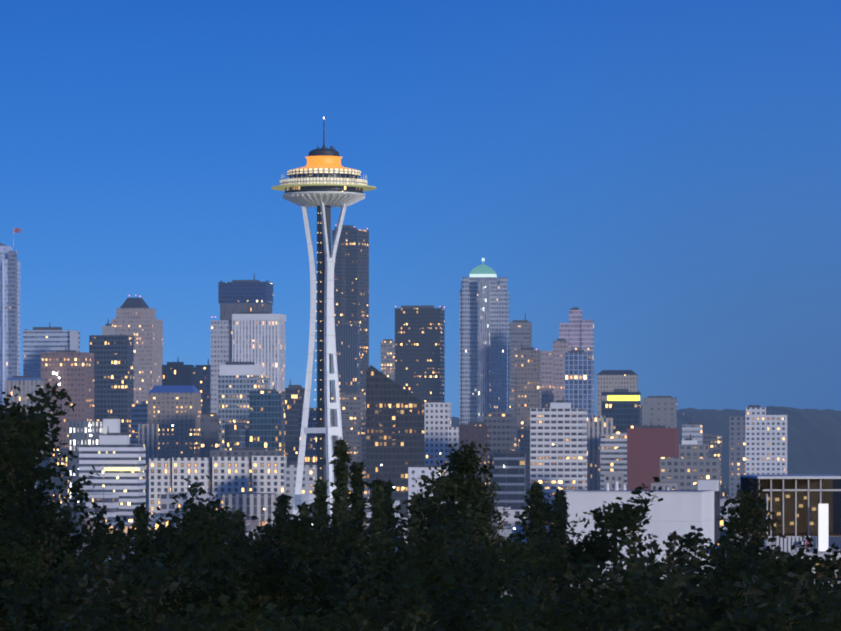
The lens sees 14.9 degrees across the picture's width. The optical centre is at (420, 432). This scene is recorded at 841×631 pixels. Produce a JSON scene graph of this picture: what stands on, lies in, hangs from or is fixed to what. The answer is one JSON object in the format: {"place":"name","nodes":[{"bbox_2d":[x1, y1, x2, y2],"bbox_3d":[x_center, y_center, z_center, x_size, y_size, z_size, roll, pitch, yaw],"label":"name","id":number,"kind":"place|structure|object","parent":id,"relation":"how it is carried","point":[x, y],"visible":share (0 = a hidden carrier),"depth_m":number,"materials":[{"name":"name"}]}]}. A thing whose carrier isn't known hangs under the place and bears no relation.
{"place":"outdoors","nodes":[
{"label":"outdoors","id":0,"kind":"place"},
{"bbox_2d":[0,0,840,417],"label":"sky","id":1,"kind":"structure","parent":0,"point":[667,173],"materials":[{"name":"blue"}]},
{"bbox_2d":[451,406,840,484],"bbox_3d":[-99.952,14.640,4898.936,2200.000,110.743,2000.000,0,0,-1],"label":"hills","id":2,"kind":"structure","parent":0,"point":[813,441],"depth_m":4302.79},
{"bbox_2d":[526,485,840,548],"bbox_3d":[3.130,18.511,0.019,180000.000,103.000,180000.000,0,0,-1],"label":"ground","id":3,"kind":"structure","parent":0,"point":[833,539],"depth_m":1828.90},
{"bbox_2d":[0,228,20,404],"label":"skyscraper","id":4,"kind":"structure","parent":3,"relation":"on","point":[9,315],"depth_m":2892.79,"materials":[{"name":"grey"}]},
{"bbox_2d":[5,371,43,414],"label":"building","id":5,"kind":"structure","parent":3,"relation":"on","point":[25,384],"depth_m":2296.43,"materials":[{"name":"grey"}]},
{"bbox_2d":[35,442,50,502],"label":"building","id":6,"kind":"structure","parent":3,"relation":"on","point":[44,463],"depth_m":1746.59,"materials":[{"name":"black"}]},
{"bbox_2d":[44,405,52,499],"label":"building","id":7,"kind":"structure","parent":3,"relation":"on","point":[45,410],"depth_m":2308.94,"materials":[{"name":"grey concrete"}]},
{"bbox_2d":[23,323,79,377],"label":"building","id":8,"kind":"structure","parent":3,"relation":"on","point":[37,341],"depth_m":2597.89,"materials":[{"name":"grey"}]},
{"bbox_2d":[0,378,112,630],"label":"broadleaf tree","id":9,"kind":"object","parent":3,"relation":"on","point":[36,541],"visible":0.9,"depth_m":94.54,"materials":[{"name":"green plant"}]},
{"bbox_2d":[41,346,93,447],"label":"pink building","id":10,"kind":"structure","parent":3,"relation":"on","point":[73,370],"depth_m":2397.19,"materials":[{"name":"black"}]},
{"bbox_2d":[69,409,119,502],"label":"building","id":11,"kind":"structure","parent":3,"relation":"on","point":[80,432],"depth_m":1998.05,"materials":[{"name":"white"}]},
{"bbox_2d":[89,319,133,443],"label":"high-rise building","id":12,"kind":"structure","parent":3,"relation":"on","point":[113,370],"depth_m":2497.61,"materials":[{"name":"black"}]},
{"bbox_2d":[79,427,145,517],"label":"banded building","id":13,"kind":"structure","parent":3,"relation":"on","point":[117,461],"depth_m":1699.15,"materials":[{"name":"white concrete"}]},
{"bbox_2d":[0,545,270,630],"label":"broadleaf tree","id":14,"kind":"object","parent":3,"relation":"on","point":[205,616],"visible":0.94,"depth_m":68.84,"materials":[{"name":"green plant"}]},
{"bbox_2d":[66,502,205,626],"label":"broadleaf tree","id":15,"kind":"object","parent":3,"relation":"on","point":[120,542],"visible":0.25,"depth_m":98.89,"materials":[{"name":"green plant"}]},
{"bbox_2d":[111,295,162,403],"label":"pyramid tower","id":16,"kind":"structure","parent":3,"relation":"on","point":[139,321],"depth_m":2899.34,"materials":[{"name":"grey"}]},
{"bbox_2d":[130,502,150,561],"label":"conifer tree","id":17,"kind":"object","parent":3,"relation":"on","point":[140,512],"visible":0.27,"depth_m":149.53,"materials":[{"name":"green plant"}]},
{"bbox_2d":[147,385,200,460],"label":"high-rise building","id":18,"kind":"structure","parent":3,"relation":"on","point":[178,407],"depth_m":2199.64,"materials":[{"name":"blue"}]},
{"bbox_2d":[162,359,193,385],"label":"building","id":19,"kind":"structure","parent":3,"relation":"on","point":[177,373],"depth_m":2698.13,"materials":[{"name":"blue"}]},
{"bbox_2d":[144,475,257,574],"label":"broadleaf tree","id":20,"kind":"object","parent":3,"relation":"on","point":[212,525],"visible":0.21,"depth_m":104.10,"materials":[{"name":"green plant"}]},
{"bbox_2d":[192,359,210,414],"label":"building","id":21,"kind":"structure","parent":3,"relation":"on","point":[201,378],"depth_m":2703.09,"materials":[{"name":"black"}]},
{"bbox_2d":[200,413,219,460],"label":"building","id":22,"kind":"structure","parent":3,"relation":"on","point":[209,431],"depth_m":1998.53,"materials":[{"name":"black"}]},
{"bbox_2d":[149,448,286,518],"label":"white apartments","id":23,"kind":"structure","parent":3,"relation":"on","point":[234,470],"depth_m":1550.81,"materials":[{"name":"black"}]},
{"bbox_2d":[232,509,245,533],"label":"conifer tree","id":24,"kind":"object","parent":3,"relation":"on","point":[242,522],"visible":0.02,"depth_m":154.49,"materials":[{"name":"green plant"}]},
{"bbox_2d":[86,492,399,554],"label":"building","id":25,"kind":"structure","parent":3,"relation":"on","point":[111,501],"depth_m":1153.18,"materials":[{"name":"grey concrete"}]},
{"bbox_2d":[218,362,268,449],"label":"building","id":26,"kind":"structure","parent":3,"relation":"on","point":[238,382],"depth_m":2301.40,"materials":[{"name":"grey"}]},
{"bbox_2d":[240,427,248,447],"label":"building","id":27,"kind":"structure","parent":3,"relation":"on","point":[244,438],"depth_m":2105.25,"materials":[{"name":"blue glass"}]},
{"bbox_2d":[218,273,272,320],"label":"skyscraper","id":28,"kind":"structure","parent":3,"relation":"on","point":[238,296],"depth_m":3201.85,"materials":[{"name":"black"}]},
{"bbox_2d":[211,312,285,414],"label":"skyscraper","id":29,"kind":"structure","parent":3,"relation":"on","point":[257,338],"depth_m":2602.08,"materials":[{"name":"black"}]},
{"bbox_2d":[249,384,284,460],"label":"building","id":30,"kind":"structure","parent":3,"relation":"on","point":[267,419],"depth_m":2099.96,"materials":[{"name":"teal glass"}]},
{"bbox_2d":[108,543,453,630],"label":"broadleaf tree","id":31,"kind":"object","parent":3,"relation":"on","point":[278,593],"visible":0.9,"depth_m":69.20,"materials":[{"name":"green plant"}]},
{"bbox_2d":[272,493,292,533],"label":"conifer tree","id":32,"kind":"object","parent":3,"relation":"on","point":[283,503],"visible":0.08,"depth_m":149.97,"materials":[{"name":"green plant"}]},
{"bbox_2d":[202,511,375,592],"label":"broadleaf tree","id":33,"kind":"object","parent":3,"relation":"on","point":[294,536],"visible":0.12,"depth_m":94.12,"materials":[{"name":"green plant"}]},
{"bbox_2d":[285,379,304,464],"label":"building","id":34,"kind":"structure","parent":3,"relation":"on","point":[294,398],"depth_m":2399.85,"materials":[{"name":"black"}]},
{"bbox_2d":[297,502,313,529],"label":"conifer tree","id":35,"kind":"object","parent":3,"relation":"on","point":[303,509],"visible":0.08,"depth_m":150.00,"materials":[{"name":"green plant"}]},
{"bbox_2d":[299,408,316,464],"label":"building","id":36,"kind":"structure","parent":3,"relation":"on","point":[310,450],"depth_m":1900.15,"materials":[{"name":"black"}]},
{"bbox_2d":[311,479,330,551],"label":"conifer tree","id":37,"kind":"object","parent":3,"relation":"on","point":[320,504],"visible":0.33,"depth_m":157.81,"materials":[{"name":"green plant"}]},
{"bbox_2d":[271,117,376,526],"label":"observation tower","id":38,"kind":"structure","parent":3,"relation":"on","point":[323,180],"depth_m":1274.67,"materials":[{"name":"white metal"}]},
{"bbox_2d":[223,493,426,543],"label":"building","id":39,"kind":"structure","parent":3,"relation":"on","point":[251,504],"depth_m":1345.87,"materials":[{"name":"grey concrete"}]},
{"bbox_2d":[284,459,369,516],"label":"building","id":40,"kind":"structure","parent":3,"relation":"on","point":[309,473],"depth_m":1499.84,"materials":[{"name":"white"}]},
{"bbox_2d":[328,436,354,550],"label":"conifer tree","id":41,"kind":"object","parent":3,"relation":"on","point":[340,493],"visible":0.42,"depth_m":145.80,"materials":[{"name":"green plant"}]},
{"bbox_2d":[308,502,386,602],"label":"broadleaf tree","id":42,"kind":"object","parent":3,"relation":"on","point":[348,539],"visible":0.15,"depth_m":104.60,"materials":[{"name":"green plant"}]},
{"bbox_2d":[335,315,359,392],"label":"skyscraper","id":43,"kind":"structure","parent":3,"relation":"on","point":[347,336],"depth_m":3300.84,"materials":[{"name":"black glass"}]},
{"bbox_2d":[331,390,365,483],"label":"building","id":44,"kind":"structure","parent":3,"relation":"on","point":[353,410],"depth_m":2200.65,"materials":[{"name":"black"}]},
{"bbox_2d":[332,225,368,392],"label":"skyscraper","id":45,"kind":"structure","parent":3,"relation":"on","point":[351,285],"depth_m":3504.38,"materials":[{"name":"black glass"}]},
{"bbox_2d":[188,490,525,595],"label":"building","id":46,"kind":"structure","parent":3,"relation":"on","point":[511,519],"depth_m":973.20,"materials":[{"name":"grey concrete"}]},
{"bbox_2d":[348,460,369,551],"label":"conifer tree","id":47,"kind":"object","parent":3,"relation":"on","point":[358,500],"visible":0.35,"depth_m":151.58,"materials":[{"name":"green plant"}]},
{"bbox_2d":[3,410,721,500],"bbox_3d":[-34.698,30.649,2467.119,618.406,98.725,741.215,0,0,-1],"label":"building","id":48,"kind":"structure","parent":3,"relation":"on","point":[503,427],"depth_m":2100.97,"materials":[{"name":"grey concrete"}]},
{"bbox_2d":[4,406,728,502],"bbox_3d":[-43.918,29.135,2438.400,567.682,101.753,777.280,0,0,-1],"label":"building","id":49,"kind":"structure","parent":3,"relation":"on","point":[232,435],"depth_m":2378.24,"materials":[{"name":"grey concrete"}]},
{"bbox_2d":[138,416,612,511],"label":"buildings","id":50,"kind":"structure","parent":3,"relation":"on","point":[597,426],"depth_m":2126.00,"materials":[{"name":"grey concrete"}]},
{"bbox_2d":[363,475,387,568],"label":"conifer tree","id":51,"kind":"object","parent":3,"relation":"on","point":[376,499],"visible":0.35,"depth_m":139.84,"materials":[{"name":"green plant"}]},
{"bbox_2d":[131,401,626,489],"bbox_3d":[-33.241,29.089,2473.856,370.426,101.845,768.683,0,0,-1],"label":"buildings","id":52,"kind":"structure","parent":3,"relation":"on","point":[613,452],"depth_m":2093.22,"materials":[{"name":"grey concrete"}]},
{"bbox_2d":[269,506,496,541],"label":"building","id":53,"kind":"structure","parent":3,"relation":"on","point":[495,524],"depth_m":919.51,"materials":[{"name":"grey concrete"}]},
{"bbox_2d":[381,339,394,381],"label":"high-rise building","id":54,"kind":"structure","parent":3,"relation":"on","point":[387,357],"depth_m":3300.71,"materials":[{"name":"beige"}]},
{"bbox_2d":[49,498,729,558],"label":"building","id":55,"kind":"structure","parent":3,"relation":"on","point":[74,514],"depth_m":960.48,"materials":[{"name":"grey"}]},
{"bbox_2d":[383,479,396,557],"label":"conifer tree","id":56,"kind":"object","parent":3,"relation":"on","point":[389,502],"visible":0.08,"depth_m":155.72,"materials":[{"name":"green plant"}]},
{"bbox_2d":[366,365,424,516],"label":"high-rise building","id":57,"kind":"structure","parent":3,"relation":"on","point":[395,430],"depth_m":1802.90,"materials":[{"name":"black glass"}]},
{"bbox_2d":[53,373,765,559],"bbox_3d":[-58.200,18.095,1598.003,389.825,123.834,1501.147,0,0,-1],"label":"street lights","id":58,"kind":"object","parent":3,"relation":"on","point":[264,508],"visible":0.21,"depth_m":1139.84,"materials":[{"name":"yellow"}]},
{"bbox_2d":[405,490,427,543],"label":"conifer tree","id":59,"kind":"object","parent":3,"relation":"on","point":[414,497],"visible":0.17,"depth_m":147.87,"materials":[{"name":"green plant"}]},
{"bbox_2d":[85,512,751,561],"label":"building","id":60,"kind":"structure","parent":3,"relation":"on","point":[253,523],"depth_m":1082.93,"materials":[{"name":"grey"}]},
{"bbox_2d":[395,305,444,402],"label":"skyscraper","id":61,"kind":"structure","parent":3,"relation":"on","point":[420,352],"depth_m":3103.87,"materials":[{"name":"black glass"}]},
{"bbox_2d":[408,459,451,516],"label":"white building","id":62,"kind":"structure","parent":3,"relation":"on","point":[417,471],"depth_m":1451.83,"materials":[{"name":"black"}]},
{"bbox_2d":[106,510,764,568],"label":"building","id":63,"kind":"structure","parent":3,"relation":"on","point":[128,522],"depth_m":1036.60,"materials":[{"name":"grey concrete"}]},
{"bbox_2d":[425,395,458,471],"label":"white building","id":64,"kind":"structure","parent":3,"relation":"on","point":[441,433],"depth_m":1701.78,"materials":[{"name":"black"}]},
{"bbox_2d":[283,546,609,630],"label":"broadleaf tree","id":65,"kind":"object","parent":3,"relation":"on","point":[408,592],"visible":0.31,"depth_m":71.52,"materials":[{"name":"green plant"}]},
{"bbox_2d":[361,489,534,626],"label":"broadleaf tree","id":66,"kind":"object","parent":3,"relation":"on","point":[438,549],"visible":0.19,"depth_m":99.06,"materials":[{"name":"green plant"}]},
{"bbox_2d":[160,489,739,596],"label":"buildings","id":67,"kind":"structure","parent":3,"relation":"on","point":[166,501],"depth_m":1190.38,"materials":[{"name":"grey concrete"}]},
{"bbox_2d":[412,440,510,604],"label":"broadleaf tree","id":68,"kind":"object","parent":3,"relation":"on","point":[468,492],"visible":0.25,"depth_m":149.06,"materials":[{"name":"green plant"}]},
{"bbox_2d":[459,418,489,497],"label":"brick building","id":69,"kind":"structure","parent":3,"relation":"on","point":[477,433],"depth_m":1902.18,"materials":[{"name":"brown"}]},
{"bbox_2d":[460,258,509,424],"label":"building","id":70,"kind":"structure","parent":3,"relation":"on","point":[483,339],"depth_m":2901.56,"materials":[{"name":"blue glass"}]},
{"bbox_2d":[493,443,525,508],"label":"garage building","id":71,"kind":"structure","parent":3,"relation":"on","point":[509,478],"depth_m":1501.90,"materials":[{"name":"grey"}]},
{"bbox_2d":[510,313,531,412],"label":"building","id":72,"kind":"structure","parent":3,"relation":"on","point":[520,331],"depth_m":3004.54,"materials":[{"name":"grey"}]},
{"bbox_2d":[514,342,540,506],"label":"building","id":73,"kind":"structure","parent":3,"relation":"on","point":[527,378],"depth_m":2603.91,"materials":[{"name":"grey"}]},
{"bbox_2d":[526,481,546,575],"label":"conifer tree","id":74,"kind":"object","parent":3,"relation":"on","point":[536,490],"visible":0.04,"depth_m":149.99,"materials":[{"name":"green plant"}]},
{"bbox_2d":[480,484,604,617],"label":"broadleaf tree","id":75,"kind":"object","parent":3,"relation":"on","point":[557,546],"visible":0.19,"depth_m":104.52,"materials":[{"name":"green plant"}]},
{"bbox_2d":[541,339,568,407],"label":"building","id":76,"kind":"structure","parent":3,"relation":"on","point":[552,376],"depth_m":2707.95,"materials":[{"name":"grey"}]},
{"bbox_2d":[530,396,586,541],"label":"white apartment building","id":77,"kind":"structure","parent":3,"relation":"on","point":[561,462],"depth_m":1604.72,"materials":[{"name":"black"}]},
{"bbox_2d":[548,492,569,582],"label":"conifer tree","id":78,"kind":"object","parent":3,"relation":"on","point":[558,495],"visible":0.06,"depth_m":158.20,"materials":[{"name":"green plant"}]},
{"bbox_2d":[559,307,593,352],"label":"skyscraper","id":79,"kind":"structure","parent":3,"relation":"on","point":[577,332],"depth_m":2803.83,"materials":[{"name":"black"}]},
{"bbox_2d":[564,345,593,417],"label":"skyscraper","id":80,"kind":"structure","parent":3,"relation":"on","point":[578,378],"depth_m":2504.64,"materials":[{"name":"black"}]},
{"bbox_2d":[418,548,785,630],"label":"broadleaf tree","id":81,"kind":"object","parent":3,"relation":"on","point":[579,614],"visible":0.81,"depth_m":68.37,"materials":[{"name":"green plant"}]},
{"bbox_2d":[555,477,674,625],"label":"broadleaf tree","id":82,"kind":"object","parent":3,"relation":"on","point":[629,517],"visible":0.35,"depth_m":99.87,"materials":[{"name":"green plant"}]},
{"bbox_2d":[597,370,637,415],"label":"building","id":83,"kind":"structure","parent":3,"relation":"on","point":[609,380],"depth_m":2607.08,"materials":[{"name":"grey"}]},
{"bbox_2d":[601,389,640,431],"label":"building","id":84,"kind":"structure","parent":3,"relation":"on","point":[621,408],"depth_m":2305.21,"materials":[{"name":"blue glass"}]},
{"bbox_2d":[604,473,676,489],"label":"building","id":85,"kind":"structure","parent":3,"relation":"on","point":[610,478],"depth_m":1302.10,"materials":[{"name":"grey"}]},
{"bbox_2d":[566,480,718,587],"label":"building","id":86,"kind":"structure","parent":3,"relation":"on","point":[680,512],"depth_m":261.68,"materials":[{"name":"paint"}]},
{"bbox_2d":[627,423,678,489],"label":"red building","id":87,"kind":"structure","parent":3,"relation":"on","point":[648,447],"depth_m":1706.20,"materials":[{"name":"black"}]},
{"bbox_2d":[642,396,676,427],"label":"building","id":88,"kind":"structure","parent":3,"relation":"on","point":[659,410],"depth_m":2406.61,"materials":[{"name":"grey"}]},
{"bbox_2d":[581,525,784,630],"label":"broadleaf tree","id":89,"kind":"object","parent":3,"relation":"on","point":[680,556],"visible":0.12,"depth_m":89.69,"materials":[{"name":"green plant"}]},
{"bbox_2d":[660,433,719,490],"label":"building","id":90,"kind":"structure","parent":3,"relation":"on","point":[691,465],"depth_m":1505.39,"materials":[{"name":"grey"}]},
{"bbox_2d":[682,417,702,443],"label":"building","id":91,"kind":"structure","parent":3,"relation":"on","point":[695,429],"depth_m":2205.46,"materials":[{"name":"white"}]},
{"bbox_2d":[714,491,719,566],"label":"dark building","id":92,"kind":"structure","parent":3,"relation":"on","point":[716,514],"depth_m":801.78,"materials":[{"name":"black"}]},
{"bbox_2d":[613,566,840,630],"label":"broadleaf tree","id":93,"kind":"object","parent":3,"relation":"on","point":[788,612],"visible":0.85,"depth_m":66.95,"materials":[{"name":"green plant"}]},
{"bbox_2d":[707,478,794,601],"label":"broadleaf tree","id":94,"kind":"object","parent":3,"relation":"on","point":[749,511],"visible":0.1,"depth_m":99.99,"materials":[{"name":"green plant"}]},
{"bbox_2d":[729,405,786,499],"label":"white building","id":95,"kind":"structure","parent":3,"relation":"on","point":[757,440],"depth_m":1906.59,"materials":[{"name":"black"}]},
{"bbox_2d":[705,475,840,600],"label":"building","id":96,"kind":"structure","parent":3,"relation":"on","point":[806,505],"depth_m":201.68,"materials":[{"name":"concrete"}]},
{"bbox_2d":[727,533,840,627],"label":"broadleaf tree","id":97,"kind":"object","parent":3,"relation":"on","point":[783,563],"visible":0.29,"depth_m":89.89,"materials":[{"name":"green plant"}]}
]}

